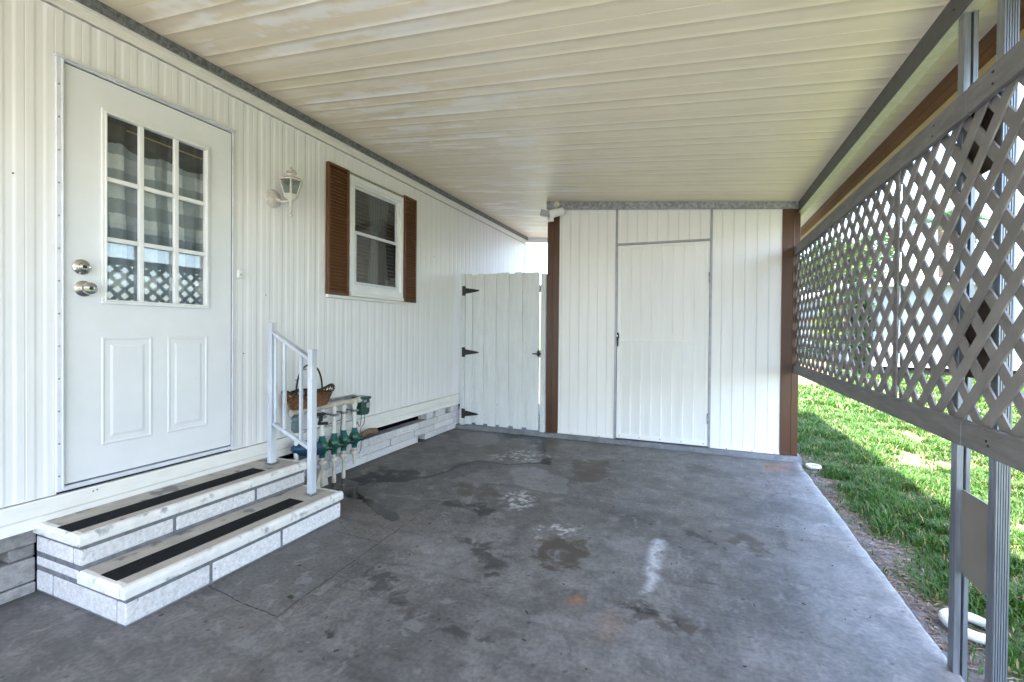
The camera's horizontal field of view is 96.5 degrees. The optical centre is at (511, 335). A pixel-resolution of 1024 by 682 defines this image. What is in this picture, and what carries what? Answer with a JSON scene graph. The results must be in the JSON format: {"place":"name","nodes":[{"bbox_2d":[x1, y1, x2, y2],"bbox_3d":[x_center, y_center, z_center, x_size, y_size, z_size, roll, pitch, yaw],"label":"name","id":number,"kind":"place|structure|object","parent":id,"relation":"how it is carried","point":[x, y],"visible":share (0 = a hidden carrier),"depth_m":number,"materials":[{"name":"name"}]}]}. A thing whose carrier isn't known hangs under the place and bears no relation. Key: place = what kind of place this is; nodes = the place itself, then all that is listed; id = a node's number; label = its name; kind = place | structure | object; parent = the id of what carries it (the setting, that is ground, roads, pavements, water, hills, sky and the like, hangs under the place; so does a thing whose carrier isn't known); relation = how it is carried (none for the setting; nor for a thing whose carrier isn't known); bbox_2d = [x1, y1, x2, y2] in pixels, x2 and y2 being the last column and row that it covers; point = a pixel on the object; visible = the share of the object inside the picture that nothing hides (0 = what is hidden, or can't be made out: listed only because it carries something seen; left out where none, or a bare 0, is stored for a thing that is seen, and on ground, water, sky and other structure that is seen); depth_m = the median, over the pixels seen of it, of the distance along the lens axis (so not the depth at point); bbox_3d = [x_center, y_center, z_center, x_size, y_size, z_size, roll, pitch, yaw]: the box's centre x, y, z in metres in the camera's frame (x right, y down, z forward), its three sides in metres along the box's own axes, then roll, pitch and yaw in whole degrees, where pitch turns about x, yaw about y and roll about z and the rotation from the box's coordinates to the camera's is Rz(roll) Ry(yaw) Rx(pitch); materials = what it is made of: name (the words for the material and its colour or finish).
{"place":"outdoors","nodes":[
{"label":"outdoors","id":0,"kind":"place"},
{"bbox_2d":[0,428,964,681],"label":"pavement","id":1,"kind":"structure","parent":0,"point":[699,616],"depth_m":2.06,"materials":[{"name":"concrete"}]},
{"bbox_2d":[33,457,342,626],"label":"concrete steps","id":2,"kind":"structure","parent":1,"relation":"on","point":[127,561],"depth_m":2.14,"materials":[{"name":"white concrete"}]},
{"bbox_2d":[264,323,318,495],"bbox_3d":[-1.385,0.449,2.871,0.399,1.055,0.064,1,1,22],"label":"handrail","id":3,"kind":"object","parent":2,"relation":"on","point":[273,424],"visible":1,"depth_m":2.86,"materials":[{"name":"metal"}]},
{"bbox_2d":[0,0,526,604],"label":"mobile home","id":4,"kind":"object","parent":1,"relation":"on","point":[142,222],"visible":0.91,"depth_m":2.55,"materials":[{"name":"white"}]},
{"bbox_2d":[64,63,230,483],"bbox_3d":[-1.899,-0.280,2.466,0.148,1.927,0.802,1,1,22],"label":"entry door","id":5,"kind":"structure","parent":4,"relation":"in","point":[147,182],"depth_m":2.39,"materials":[{"name":"white plastic"}]},
{"bbox_2d":[237,269,242,277],"bbox_3d":[-1.717,-0.388,2.883,0.024,0.056,0.030,1,1,22],"label":"doorbell","id":6,"kind":"object","parent":4,"relation":"attached to","point":[239,273],"visible":1,"depth_m":2.87,"materials":[{"name":"white plastic"}]},
{"bbox_2d":[265,167,301,217],"bbox_3d":[-1.541,-0.978,3.127,0.219,0.350,0.151,0,1,-1],"label":"wall lantern","id":7,"kind":"object","parent":4,"relation":"attached to","point":[273,198],"depth_m":3.10,"materials":[{"name":"white paint"}]},
{"bbox_2d":[358,428,378,441],"bbox_3d":[-1.250,0.853,3.925,0.054,0.088,0.341,1,1,17],"label":"wood stick","id":8,"kind":"object","parent":4,"relation":"on","point":[364,433],"visible":0.7,"depth_m":3.94,"materials":[{"name":"brown wood"}]},
{"bbox_2d":[325,172,415,304],"bbox_3d":[-1.319,-0.836,4.142,0.290,1.070,1.190,1,1,22],"label":"window","id":9,"kind":"structure","parent":4,"relation":"in","point":[369,201],"depth_m":4.15,"materials":[{"name":"white plastic"}]},
{"bbox_2d":[306,468,327,487],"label":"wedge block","id":10,"kind":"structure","parent":1,"relation":"on","point":[318,474],"depth_m":3.40,"materials":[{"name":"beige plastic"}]},
{"bbox_2d":[289,394,364,486],"bbox_3d":[-1.397,0.829,3.493,0.177,0.652,0.728,1,1,22],"label":"irrigation manifold","id":11,"kind":"object","parent":1,"relation":"on","point":[335,442],"visible":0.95,"depth_m":3.50,"materials":[{"name":"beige plastic"}]},
{"bbox_2d":[281,364,334,409],"bbox_3d":[-1.454,0.359,3.284,0.208,0.310,0.446,1,1,22],"label":"wicker basket","id":12,"kind":"object","parent":11,"relation":"on","point":[323,396],"visible":0.7,"depth_m":3.26,"materials":[{"name":"brown wicker"}]},
{"bbox_2d":[351,395,370,414],"bbox_3d":[-1.270,0.586,3.829,0.112,0.160,0.142,1,1,22],"label":"irrigation timer","id":13,"kind":"object","parent":11,"relation":"attached to","point":[363,405],"visible":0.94,"depth_m":3.79,"materials":[{"name":"green plastic"}]},
{"bbox_2d":[159,441,870,672],"bbox_3d":[0.242,1.149,2.991,3.350,0.003,3.701,1,1,22],"label":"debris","id":14,"kind":"object","parent":1,"relation":"on","point":[531,550],"visible":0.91,"depth_m":2.26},
{"bbox_2d":[75,0,1023,681],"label":"carport","id":15,"kind":"object","parent":1,"relation":"on","point":[513,116],"visible":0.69,"depth_m":2.38,"materials":[{"name":"grey metal"}]},
{"bbox_2d":[792,37,1023,472],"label":"lattice screen","id":16,"kind":"object","parent":15,"relation":"attached to","point":[978,433],"visible":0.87,"depth_m":1.71,"materials":[{"name":"grey paint"}]},
{"bbox_2d":[455,423,801,464],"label":"concrete curb","id":17,"kind":"structure","parent":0,"point":[661,445],"depth_m":4.72,"materials":[{"name":"concrete"}]},
{"bbox_2d":[460,274,466,424],"bbox_3d":[-0.589,0.172,5.517,0.060,1.810,0.046,1,1,22],"label":"gate post","id":18,"kind":"object","parent":17,"relation":"on","point":[462,342],"visible":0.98,"depth_m":5.50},
{"bbox_2d":[461,272,540,429],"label":"wooden gate","id":19,"kind":"structure","parent":18,"relation":"attached to","point":[501,353],"depth_m":5.31,"materials":[{"name":"white wood"}]},
{"bbox_2d":[540,273,546,431],"bbox_3d":[0.354,0.200,5.142,0.057,1.777,0.062,1,1,22],"label":"gate post","id":20,"kind":"object","parent":17,"relation":"on","point":[543,343],"visible":1,"depth_m":5.12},
{"bbox_2d":[546,201,800,455],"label":"storage shed","id":21,"kind":"structure","parent":17,"relation":"on","point":[671,321],"depth_m":4.62,"materials":[{"name":"white metal"}]},
{"bbox_2d":[540,201,564,221],"bbox_3d":[0.440,-1.355,5.000,0.270,0.239,0.118,0,1,-3],"label":"security floodlight","id":22,"kind":"object","parent":21,"relation":"attached to","point":[552,214],"visible":1,"depth_m":4.95,"materials":[{"name":"white paint"}]},
{"bbox_2d":[616,241,709,445],"bbox_3d":[1.522,0.077,4.657,0.899,2.030,0.062,1,1,22],"label":"door","id":23,"kind":"structure","parent":21,"relation":"in","point":[662,339],"depth_m":4.67,"materials":[{"name":"white metal"}]},
{"bbox_2d":[526,83,1023,334],"label":"sky","id":24,"kind":"structure","parent":0,"point":[536,253],"materials":[{"name":"white"}]},
{"bbox_2d":[538,335,1023,681],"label":"ground","id":25,"kind":"structure","parent":0,"point":[973,674],"depth_m":2.53,"materials":[{"name":"green plant"}]},
{"bbox_2d":[800,293,826,351],"bbox_3d":[14.214,-0.652,23.885,5.700,3.050,5.800,1,1,22],"label":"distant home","id":26,"kind":"object","parent":25,"relation":"on","point":[809,315],"visible":0.02,"depth_m":21.35,"materials":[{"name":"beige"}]},
{"bbox_2d":[798,360,828,384],"bbox_3d":[5.718,0.868,11.117,3.370,0.610,0.189,1,1,17],"label":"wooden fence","id":27,"kind":"object","parent":25,"relation":"on","point":[806,381],"visible":0.02,"depth_m":10.68,"materials":[{"name":"wood"}]},
{"bbox_2d":[805,463,821,468],"bbox_3d":[2.753,1.199,4.173,0.128,0.032,0.128,1,1,22],"label":"sprinkler collar","id":28,"kind":"object","parent":25,"relation":"on","point":[810,466],"visible":0.9,"depth_m":4.15,"materials":[{"name":"white plastic"}]},
{"bbox_2d":[800,252,831,292],"bbox_3d":[16.688,-1.630,24.902,3.538,5.633,1.996,1,1,2],"label":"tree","id":29,"kind":"object","parent":25,"relation":"on","point":[810,275],"visible":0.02,"depth_m":24.59,"materials":[{"name":"green plant"}]},
{"bbox_2d":[799,333,840,361],"bbox_3d":[10.589,0.633,16.225,1.686,1.494,1.263,0,1,-5],"label":"shrub","id":30,"kind":"object","parent":25,"relation":"on","point":[813,350],"visible":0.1,"depth_m":15.94,"materials":[{"name":"green plant"}]},
{"bbox_2d":[809,284,848,367],"bbox_3d":[10.900,-0.295,15.536,1.349,3.046,1.227,1,1,22],"label":"shrub","id":31,"kind":"object","parent":25,"relation":"on","point":[837,321],"visible":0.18,"depth_m":15.47,"materials":[{"name":"green plant"}]},
{"bbox_2d":[800,233,902,288],"bbox_3d":[17.151,-2.023,23.491,3.589,6.455,3.999,0,1,-28],"label":"tree","id":32,"kind":"object","parent":25,"relation":"on","point":[870,258],"visible":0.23,"depth_m":22.86,"materials":[{"name":"green plant"}]},
{"bbox_2d":[840,268,875,374],"bbox_3d":[10.053,-0.385,13.252,0.836,3.254,1.129,1,1,22],"label":"shrub","id":33,"kind":"object","parent":25,"relation":"on","point":[860,320],"visible":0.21,"depth_m":13.07,"materials":[{"name":"green plant"}]},
{"bbox_2d":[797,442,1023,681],"bbox_3d":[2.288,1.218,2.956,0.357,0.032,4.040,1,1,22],"label":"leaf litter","id":34,"kind":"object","parent":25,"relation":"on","point":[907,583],"visible":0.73,"depth_m":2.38,"materials":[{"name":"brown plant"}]},
{"bbox_2d":[818,277,1023,375],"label":"neighbour home","id":35,"kind":"object","parent":25,"relation":"on","point":[947,332],"visible":0.09,"depth_m":13.28,"materials":[{"name":"white"}]},
{"bbox_2d":[887,202,989,276],"bbox_3d":[16.799,-1.931,17.907,3.027,6.375,3.243,0,1,-17],"label":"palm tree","id":36,"kind":"object","parent":25,"relation":"on","point":[929,219],"visible":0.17,"depth_m":17.84,"materials":[{"name":"green plant"}]},
{"bbox_2d":[943,205,976,250],"bbox_3d":[15.437,-1.660,15.822,1.060,5.844,0.926,0,1,-24],"label":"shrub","id":37,"kind":"object","parent":25,"relation":"on","point":[950,245],"visible":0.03,"depth_m":15.72,"materials":[{"name":"green plant"}]},
{"bbox_2d":[938,608,985,644],"bbox_3d":[1.899,1.203,1.888,0.204,0.055,0.204,1,1,22],"label":"plastic ring","id":38,"kind":"object","parent":25,"relation":"on","point":[976,636],"visible":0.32,"depth_m":1.91,"materials":[{"name":"white plastic"}]},
{"bbox_2d":[797,371,1023,681],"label":"grass","id":39,"kind":"structure","parent":0,"point":[882,497],"depth_m":3.72,"materials":[{"name":"green plant"}]}
]}

